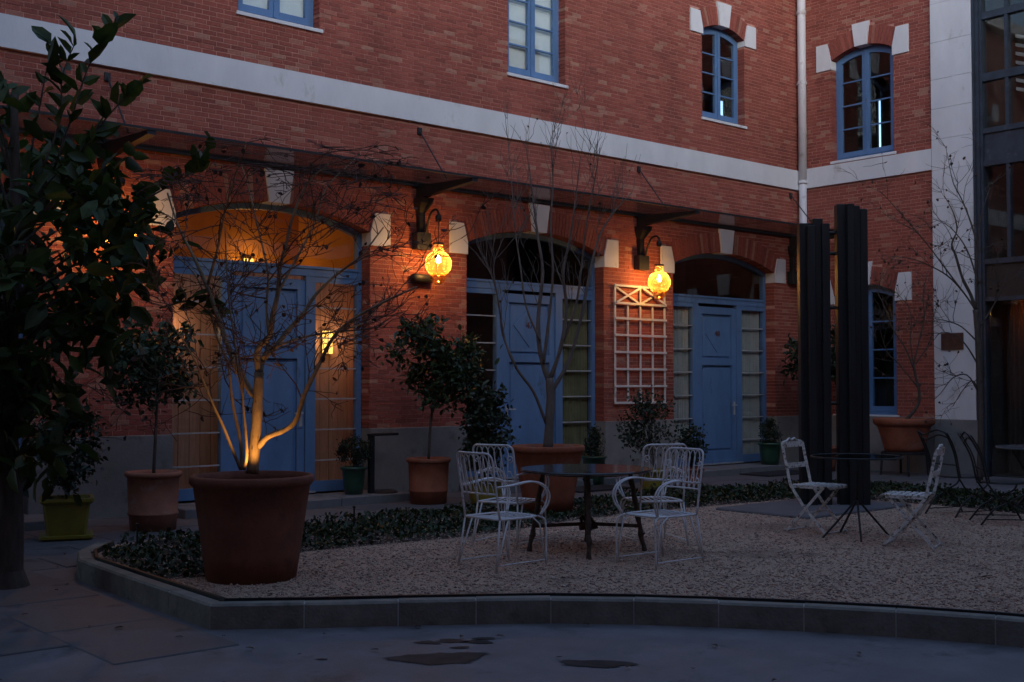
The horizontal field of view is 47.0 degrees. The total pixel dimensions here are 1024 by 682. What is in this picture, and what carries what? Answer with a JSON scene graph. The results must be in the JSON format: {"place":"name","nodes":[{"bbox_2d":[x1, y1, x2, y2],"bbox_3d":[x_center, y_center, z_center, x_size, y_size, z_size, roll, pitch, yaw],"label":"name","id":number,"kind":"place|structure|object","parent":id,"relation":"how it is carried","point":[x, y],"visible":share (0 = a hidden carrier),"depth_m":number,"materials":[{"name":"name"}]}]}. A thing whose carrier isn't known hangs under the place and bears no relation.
{"place":"outdoors","nodes":[
{"label":"outdoors","id":0,"kind":"place"},
{"bbox_2d":[0,468,943,664],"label":"pavement","id":1,"kind":"structure","parent":0,"point":[65,614],"depth_m":8.29,"materials":[{"name":"stone"}]},
{"bbox_2d":[24,514,44,531],"bbox_3d":[-6.459,1.990,12.252,3.272,0.131,1.040,2,-3,-41],"label":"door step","id":2,"kind":"object","parent":1,"relation":"on","point":[33,522],"depth_m":12.73,"materials":[{"name":"stone"}]},
{"bbox_2d":[27,398,109,541],"bbox_3d":[-4.604,1.305,12.066,0.926,1.443,0.863,0,-2,-9],"label":"potted bush","id":3,"kind":"object","parent":1,"relation":"on","point":[65,516],"visible":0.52,"depth_m":11.96,"materials":[{"name":"green plant"}]},
{"bbox_2d":[0,11,233,589],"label":"magnolia tree","id":4,"kind":"object","parent":1,"relation":"on","point":[82,191],"visible":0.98,"depth_m":9.23,"materials":[{"name":"green plant"}]},
{"bbox_2d":[95,310,207,531],"bbox_3d":[-3.910,0.811,12.852,1.364,2.486,1.249,2,-3,-41],"label":"potted tree","id":5,"kind":"object","parent":1,"relation":"on","point":[153,495],"visible":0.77,"depth_m":12.66,"materials":[{"name":"green plant"}]},
{"bbox_2d":[177,490,409,518],"bbox_3d":[-2.946,2.098,15.290,3.272,0.134,1.040,2,-3,-41],"label":"door step","id":6,"kind":"object","parent":1,"relation":"on","point":[186,510],"depth_m":15.35,"materials":[{"name":"stone"}]},
{"bbox_2d":[333,433,373,494],"bbox_3d":[-2.129,1.638,15.767,0.509,0.820,0.506,2,-3,-41],"label":"potted topiary","id":7,"kind":"object","parent":6,"relation":"on","point":[353,475],"visible":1,"depth_m":15.65,"materials":[{"name":"green plant"}]},
{"bbox_2d":[367,432,398,493],"bbox_3d":[-1.748,1.655,16.000,0.400,0.805,0.400,0,-2,4],"label":"garden light","id":8,"kind":"object","parent":6,"relation":"on","point":[371,471],"visible":1,"depth_m":15.85,"materials":[{"name":"black metal"}]},
{"bbox_2d":[375,313,502,504],"bbox_3d":[-0.903,0.891,15.782,1.591,2.540,1.277,2,-3,-41],"label":"potted tree","id":9,"kind":"object","parent":1,"relation":"on","point":[448,366],"visible":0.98,"depth_m":15.54,"materials":[{"name":"green plant"}]},
{"bbox_2d":[454,381,520,504],"bbox_3d":[-0.360,1.338,15.625,0.816,1.635,0.910,-1,-2,26],"label":"potted bush","id":10,"kind":"object","parent":1,"relation":"on","point":[485,408],"visible":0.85,"depth_m":15.53,"materials":[{"name":"green plant"}]},
{"bbox_2d":[0,499,991,681],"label":"fallen leaves","id":11,"kind":"object","parent":1,"relation":"on","point":[859,652],"visible":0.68,"depth_m":8.11,"materials":[{"name":"brown plant"}]},
{"bbox_2d":[460,475,639,493],"bbox_3d":[0.566,2.209,18.327,3.272,0.134,1.040,2,-3,-41],"label":"door step","id":12,"kind":"object","parent":1,"relation":"on","point":[607,481],"depth_m":18.32,"materials":[{"name":"stone"}]},
{"bbox_2d":[580,423,606,484],"bbox_3d":[1.253,1.767,18.359,0.453,0.976,0.614,-1,-2,15],"label":"potted bush","id":13,"kind":"object","parent":1,"relation":"on","point":[596,456],"visible":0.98,"depth_m":18.32,"materials":[{"name":"green plant"}]},
{"bbox_2d":[575,484,629,492],"bbox_3d":[1.202,2.218,17.713,1.100,0.018,0.600,2,-3,-41],"label":"doormat","id":14,"kind":"object","parent":1,"relation":"on","point":[603,487],"visible":0.52,"depth_m":17.75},
{"bbox_2d":[613,384,682,492],"bbox_3d":[2.010,1.428,17.532,1.059,1.593,1.006,2,-3,-41],"label":"potted bush","id":15,"kind":"object","parent":1,"relation":"on","point":[641,410],"visible":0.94,"depth_m":17.48,"materials":[{"name":"green plant"}]},
{"bbox_2d":[673,423,709,486],"bbox_3d":[2.741,1.750,18.015,0.555,0.984,0.533,-1,-2,15],"label":"potted bush","id":16,"kind":"object","parent":1,"relation":"on","point":[688,441],"visible":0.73,"depth_m":17.97,"materials":[{"name":"green plant"}]},
{"bbox_2d":[672,461,798,477],"bbox_3d":[4.079,2.319,21.365,3.272,0.133,1.040,2,-3,-41],"label":"door step","id":17,"kind":"object","parent":1,"relation":"on","point":[726,470],"depth_m":20.82,"materials":[{"name":"stone"}]},
{"bbox_2d":[757,414,782,464],"bbox_3d":[4.732,1.799,21.560,0.463,0.919,0.551,-1,-2,28],"label":"potted topiary","id":18,"kind":"object","parent":17,"relation":"on","point":[769,449],"visible":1,"depth_m":21.41,"materials":[{"name":"green ceramic"}]},
{"bbox_2d":[739,469,798,476],"bbox_3d":[4.738,2.329,20.770,1.500,0.018,0.640,2,-3,-41],"label":"doormat","id":19,"kind":"object","parent":1,"relation":"on","point":[777,473],"visible":0.76,"depth_m":20.52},
{"bbox_2d":[779,324,836,470],"bbox_3d":[5.670,0.996,21.486,1.616,2.743,1.296,0,-2,-12],"label":"potted tree","id":20,"kind":"object","parent":1,"relation":"on","point":[792,342],"visible":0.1,"depth_m":21.54,"materials":[{"name":"green plant"}]},
{"bbox_2d":[869,230,959,476],"bbox_3d":[7.081,0.218,20.490,2.028,4.252,1.464,-1,-2,15],"label":"potted tree","id":21,"kind":"object","parent":1,"relation":"on","point":[900,436],"visible":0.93,"depth_m":20.38,"materials":[{"name":"brown plant"}]},
{"bbox_2d":[0,476,1023,681],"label":"ground","id":22,"kind":"structure","parent":0,"point":[532,652],"depth_m":6.88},
{"bbox_2d":[0,0,798,518],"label":"brick building","id":23,"kind":"structure","parent":22,"relation":"on","point":[450,78],"depth_m":17.86,"materials":[{"name":"red brick"}]},
{"bbox_2d":[0,190,23,449],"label":"door","id":24,"kind":"structure","parent":23,"relation":"in","point":[20,335],"depth_m":13.52,"materials":[{"name":"blue paint"}]},
{"bbox_2d":[172,203,361,500],"bbox_3d":[-3.231,0.121,15.660,2.900,3.894,0.156,2,-3,-41],"label":"door","id":25,"kind":"structure","parent":23,"relation":"in","point":[294,449],"depth_m":15.78,"materials":[{"name":"blue paint"}]},
{"bbox_2d":[236,0,322,32],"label":"window","id":26,"kind":"structure","parent":23,"relation":"in","point":[294,13],"depth_m":15.82,"materials":[{"name":"blue paint"}]},
{"bbox_2d":[322,330,332,353],"bbox_3d":[-2.680,0.018,17.061,0.150,0.340,0.075,2,-3,-41],"label":"wall sconce","id":27,"kind":"object","parent":23,"relation":"attached to","point":[330,350],"depth_m":17.04,"materials":[{"name":"yellow glass"}]},
{"bbox_2d":[0,72,833,284],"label":"glass canopy","id":28,"kind":"object","parent":23,"relation":"attached to","point":[422,202],"visible":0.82,"depth_m":16.94,"materials":[{"name":"black metal"}]},
{"bbox_2d":[114,170,124,196],"bbox_3d":[-4.618,-1.456,13.711,0.531,1.100,0.371,-1,-2,27],"label":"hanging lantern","id":29,"kind":"object","parent":28,"relation":"hanging from","point":[122,180],"visible":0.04,"depth_m":13.67,"materials":[{"name":"black metal"}]},
{"bbox_2d":[425,208,451,284],"bbox_3d":[-1.117,-1.346,16.739,0.531,1.100,0.371,-1,-2,27],"label":"hanging lantern","id":30,"kind":"object","parent":28,"relation":"hanging from","point":[438,218],"visible":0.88,"depth_m":16.70,"materials":[{"name":"yellow glass"}]},
{"bbox_2d":[645,235,670,299],"bbox_3d":[2.399,-1.236,19.780,0.531,1.100,0.371,-1,-2,27],"label":"hanging lantern","id":31,"kind":"object","parent":28,"relation":"hanging from","point":[658,243],"visible":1,"depth_m":19.74,"materials":[{"name":"yellow glass"}]},
{"bbox_2d":[410,273,432,282],"bbox_3d":[-1.299,-0.905,16.996,0.350,0.120,0.138,2,-3,-41],"label":"wall floodlight","id":32,"kind":"object","parent":23,"relation":"attached to","point":[425,278],"depth_m":16.92,"materials":[{"name":"black metal"}]},
{"bbox_2d":[466,233,594,478],"bbox_3d":[0.270,0.231,18.710,2.902,3.894,0.176,2,-3,-42],"label":"door","id":33,"kind":"structure","parent":23,"relation":"in","point":[570,415],"depth_m":18.84,"materials":[{"name":"blue paint"}]},
{"bbox_2d":[506,0,566,88],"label":"window","id":34,"kind":"structure","parent":23,"relation":"in","point":[533,25],"depth_m":18.84,"materials":[{"name":"blue paint"}]},
{"bbox_2d":[614,284,666,403],"bbox_3d":[2.198,0.060,20.013,1.290,2.010,0.058,2,-3,-41],"label":"trellis","id":35,"kind":"object","parent":23,"relation":"attached to","point":[652,335],"visible":0.89,"depth_m":20.01,"materials":[{"name":"white wood"}]},
{"bbox_2d":[673,254,766,466],"bbox_3d":[3.781,0.342,21.750,2.900,3.894,0.196,2,-3,-41],"label":"door","id":36,"kind":"structure","parent":23,"relation":"in","point":[720,391],"depth_m":21.83,"materials":[{"name":"blue paint"}]},
{"bbox_2d":[701,27,746,128],"bbox_3d":[3.855,-4.908,21.824,1.300,1.821,0.250,2,-3,-41],"label":"window","id":37,"kind":"structure","parent":23,"relation":"in","point":[716,116],"depth_m":21.87,"materials":[{"name":"blue paint"}]},
{"bbox_2d":[414,641,439,643],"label":"puddle","id":38,"kind":"object","parent":22,"relation":"on","point":[429,642],"visible":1,"depth_m":7.26,"materials":[{"name":"liquid"}]},
{"bbox_2d":[385,652,486,664],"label":"puddle","id":39,"kind":"object","parent":22,"relation":"on","point":[443,658],"visible":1,"depth_m":6.84,"materials":[{"name":"liquid"}]},
{"bbox_2d":[439,639,466,642],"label":"puddle","id":40,"kind":"object","parent":22,"relation":"on","point":[450,640],"visible":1,"depth_m":7.32,"materials":[{"name":"liquid"}]},
{"bbox_2d":[449,646,468,647],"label":"puddle","id":41,"kind":"object","parent":22,"relation":"on","point":[460,647],"visible":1,"depth_m":7.12,"materials":[{"name":"liquid"}]},
{"bbox_2d":[465,640,492,643],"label":"puddle","id":42,"kind":"object","parent":22,"relation":"on","point":[478,641],"visible":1,"depth_m":7.29,"materials":[{"name":"liquid"}]},
{"bbox_2d":[77,543,1023,647],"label":"kerb","id":43,"kind":"structure","parent":22,"relation":"on","point":[214,614],"depth_m":7.75,"materials":[{"name":"concrete"}]},
{"bbox_2d":[92,486,1023,613],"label":"gravel bed","id":44,"kind":"object","parent":22,"relation":"on","point":[997,567],"visible":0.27,"depth_m":9.59,"materials":[{"name":"grey gravel"}]},
{"bbox_2d":[52,133,502,584],"bbox_3d":[-1.779,0.142,9.090,3.535,3.305,2.257,-1,-2,20],"label":"potted tree","id":45,"kind":"object","parent":44,"relation":"on","point":[251,519],"visible":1,"depth_m":8.78,"materials":[{"name":"brown plant"}]},
{"bbox_2d":[353,506,355,526],"bbox_3d":[-1.606,1.812,11.961,0.030,0.275,0.030,1,-2,-18],"label":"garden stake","id":46,"kind":"object","parent":44,"relation":"on","point":[354,507],"visible":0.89,"depth_m":11.96,"materials":[{"name":"black metal"}]},
{"bbox_2d":[457,451,550,572],"bbox_3d":[-0.097,1.345,9.459,0.645,0.930,0.520,2,-3,-43],"label":"wire armchair","id":47,"kind":"object","parent":44,"relation":"on","point":[496,516],"visible":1,"depth_m":9.41,"materials":[{"name":"white metal"}]},
{"bbox_2d":[472,444,549,549],"bbox_3d":[-0.034,1.390,10.703,0.519,0.930,0.645,-1,-2,30],"label":"wire armchair","id":48,"kind":"object","parent":44,"relation":"on","point":[516,502],"visible":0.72,"depth_m":10.53,"materials":[{"name":"white metal"}]},
{"bbox_2d":[101,484,1023,578],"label":"bed soil","id":49,"kind":"structure","parent":44,"relation":"on","point":[442,536],"depth_m":11.63,"materials":[{"name":"brown soil"}]},
{"bbox_2d":[465,64,639,513],"bbox_3d":[0.529,-0.616,13.519,2.100,5.141,1.296,0,-2,-12],"label":"potted tree","id":50,"kind":"object","parent":49,"relation":"on","point":[562,490],"visible":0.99,"depth_m":13.40,"materials":[{"name":"brown plant"}]},
{"bbox_2d":[101,478,1023,577],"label":"ivy","id":51,"kind":"object","parent":49,"relation":"on","point":[446,513],"visible":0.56,"depth_m":12.26,"materials":[{"name":"green plant"}]},
{"bbox_2d":[520,464,651,559],"bbox_3d":[0.652,1.484,10.356,1.164,0.724,1.164,2,-3,-41],"label":"garden table","id":52,"kind":"object","parent":44,"relation":"on","point":[586,472],"visible":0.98,"depth_m":10.28,"materials":[{"name":"stone"}]},
{"bbox_2d":[616,443,688,547],"bbox_3d":[1.305,1.394,10.803,0.520,0.930,0.645,1,-2,-15],"label":"wire armchair","id":53,"kind":"object","parent":44,"relation":"on","point":[666,501],"visible":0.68,"depth_m":10.62,"materials":[{"name":"white metal"}]},
{"bbox_2d":[612,447,704,569],"bbox_3d":[1.229,1.351,9.641,0.645,0.930,0.520,2,-3,-39],"label":"wire armchair","id":54,"kind":"object","parent":44,"relation":"on","point":[657,513],"visible":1,"depth_m":9.64,"materials":[{"name":"white metal"}]},
{"bbox_2d":[716,497,910,519],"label":"concrete slab","id":55,"kind":"structure","parent":44,"relation":"on","point":[792,508],"depth_m":13.53,"materials":[{"name":"grey concrete"}]},
{"bbox_2d":[797,204,870,504],"bbox_3d":[3.855,0.154,14.138,0.810,3.585,0.430,0,-2,0],"label":"beam sculpture","id":56,"kind":"object","parent":55,"relation":"on","point":[850,307],"visible":0.93,"depth_m":14.00,"materials":[{"name":"black metal"}]},
{"bbox_2d":[781,437,847,533],"bbox_3d":[3.007,1.432,11.700,0.518,0.934,0.412,-2,-3,43],"label":"folding chair","id":57,"kind":"object","parent":44,"relation":"on","point":[815,486],"visible":0.97,"depth_m":11.70,"materials":[{"name":"metal"}]},
{"bbox_2d":[810,453,903,541],"bbox_3d":[3.305,1.491,11.264,0.864,0.782,0.864,2,-3,-41],"label":"tripod table","id":58,"kind":"object","parent":44,"relation":"on","point":[857,500],"visible":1,"depth_m":11.26,"materials":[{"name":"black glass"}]},
{"bbox_2d":[879,444,944,548],"bbox_3d":[3.637,1.395,10.677,0.518,0.934,0.412,-1,-2,29],"label":"folding chair","id":59,"kind":"object","parent":44,"relation":"on","point":[902,495],"visible":1,"depth_m":10.58,"materials":[{"name":"metal"}]},
{"bbox_2d":[917,429,993,517],"bbox_3d":[4.944,1.463,13.153,0.677,0.970,0.481,1,-2,-23],"label":"iron chair","id":60,"kind":"object","parent":44,"relation":"on","point":[958,475],"visible":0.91,"depth_m":13.04,"materials":[{"name":"metal"}]},
{"bbox_2d":[957,431,1023,524],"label":"iron chair","id":61,"kind":"object","parent":44,"relation":"on","point":[1016,483],"visible":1,"depth_m":12.33,"materials":[{"name":"metal"}]},
{"bbox_2d":[995,444,1023,506],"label":"garden table","id":62,"kind":"object","parent":44,"relation":"on","point":[1012,448],"visible":0.89,"depth_m":13.56,"materials":[{"name":"black metal"}]},
{"bbox_2d":[94,541,1023,616],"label":"edging strip","id":63,"kind":"object","parent":22,"relation":"on","point":[168,581],"visible":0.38,"depth_m":7.90,"materials":[{"name":"black metal"}]},
{"bbox_2d":[563,660,637,667],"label":"puddle","id":64,"kind":"object","parent":22,"relation":"on","point":[599,663],"visible":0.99,"depth_m":6.71,"materials":[{"name":"liquid"}]},
{"bbox_2d":[805,0,934,472],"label":"brick building","id":65,"kind":"structure","parent":22,"relation":"on","point":[864,58],"depth_m":21.95,"materials":[{"name":"red brick"}]},
{"bbox_2d":[796,0,807,222],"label":"downpipe","id":66,"kind":"object","parent":65,"relation":"attached to","point":[801,84],"visible":0.59,"depth_m":23.05,"materials":[{"name":"white metal"}]},
{"bbox_2d":[830,45,895,163],"bbox_3d":[6.681,-4.507,22.251,0.250,2.171,1.400,2,-3,-41],"label":"window","id":67,"kind":"structure","parent":65,"relation":"in","point":[867,152],"depth_m":22.29,"materials":[{"name":"blue paint"}]},
{"bbox_2d":[833,285,899,416],"bbox_3d":[6.681,0.185,22.081,0.250,2.481,1.400,2,-3,-41],"label":"window","id":68,"kind":"structure","parent":65,"relation":"in","point":[888,411],"depth_m":22.00,"materials":[{"name":"blue paint"}]},
{"bbox_2d":[839,120,1023,483],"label":"bare tree","id":69,"kind":"object","parent":22,"relation":"on","point":[979,374],"visible":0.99,"depth_m":18.46,"materials":[{"name":"brown plant"}]},
{"bbox_2d":[930,0,977,474],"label":"white pilaster","id":70,"kind":"object","parent":22,"relation":"on","point":[951,73],"visible":0.64,"depth_m":20.69,"materials":[{"name":"white paint"}]},
{"bbox_2d":[941,333,963,349],"bbox_3d":[7.724,0.003,20.642,0.029,0.290,0.410,2,-3,-41],"label":"wall plaque","id":71,"kind":"object","parent":70,"relation":"attached to","point":[949,341],"depth_m":20.64,"materials":[{"name":"brown metal"}]},
{"bbox_2d":[971,0,1023,477],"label":"glazed front","id":72,"kind":"object","parent":22,"relation":"on","point":[997,30],"visible":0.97,"depth_m":20.40,"materials":[{"name":"black glass"}]},
{"bbox_2d":[720,100,880,146],"label":"sky","id":73,"kind":"structure","parent":0,"point":[721,102],"materials":[{"name":"white"}]}
]}

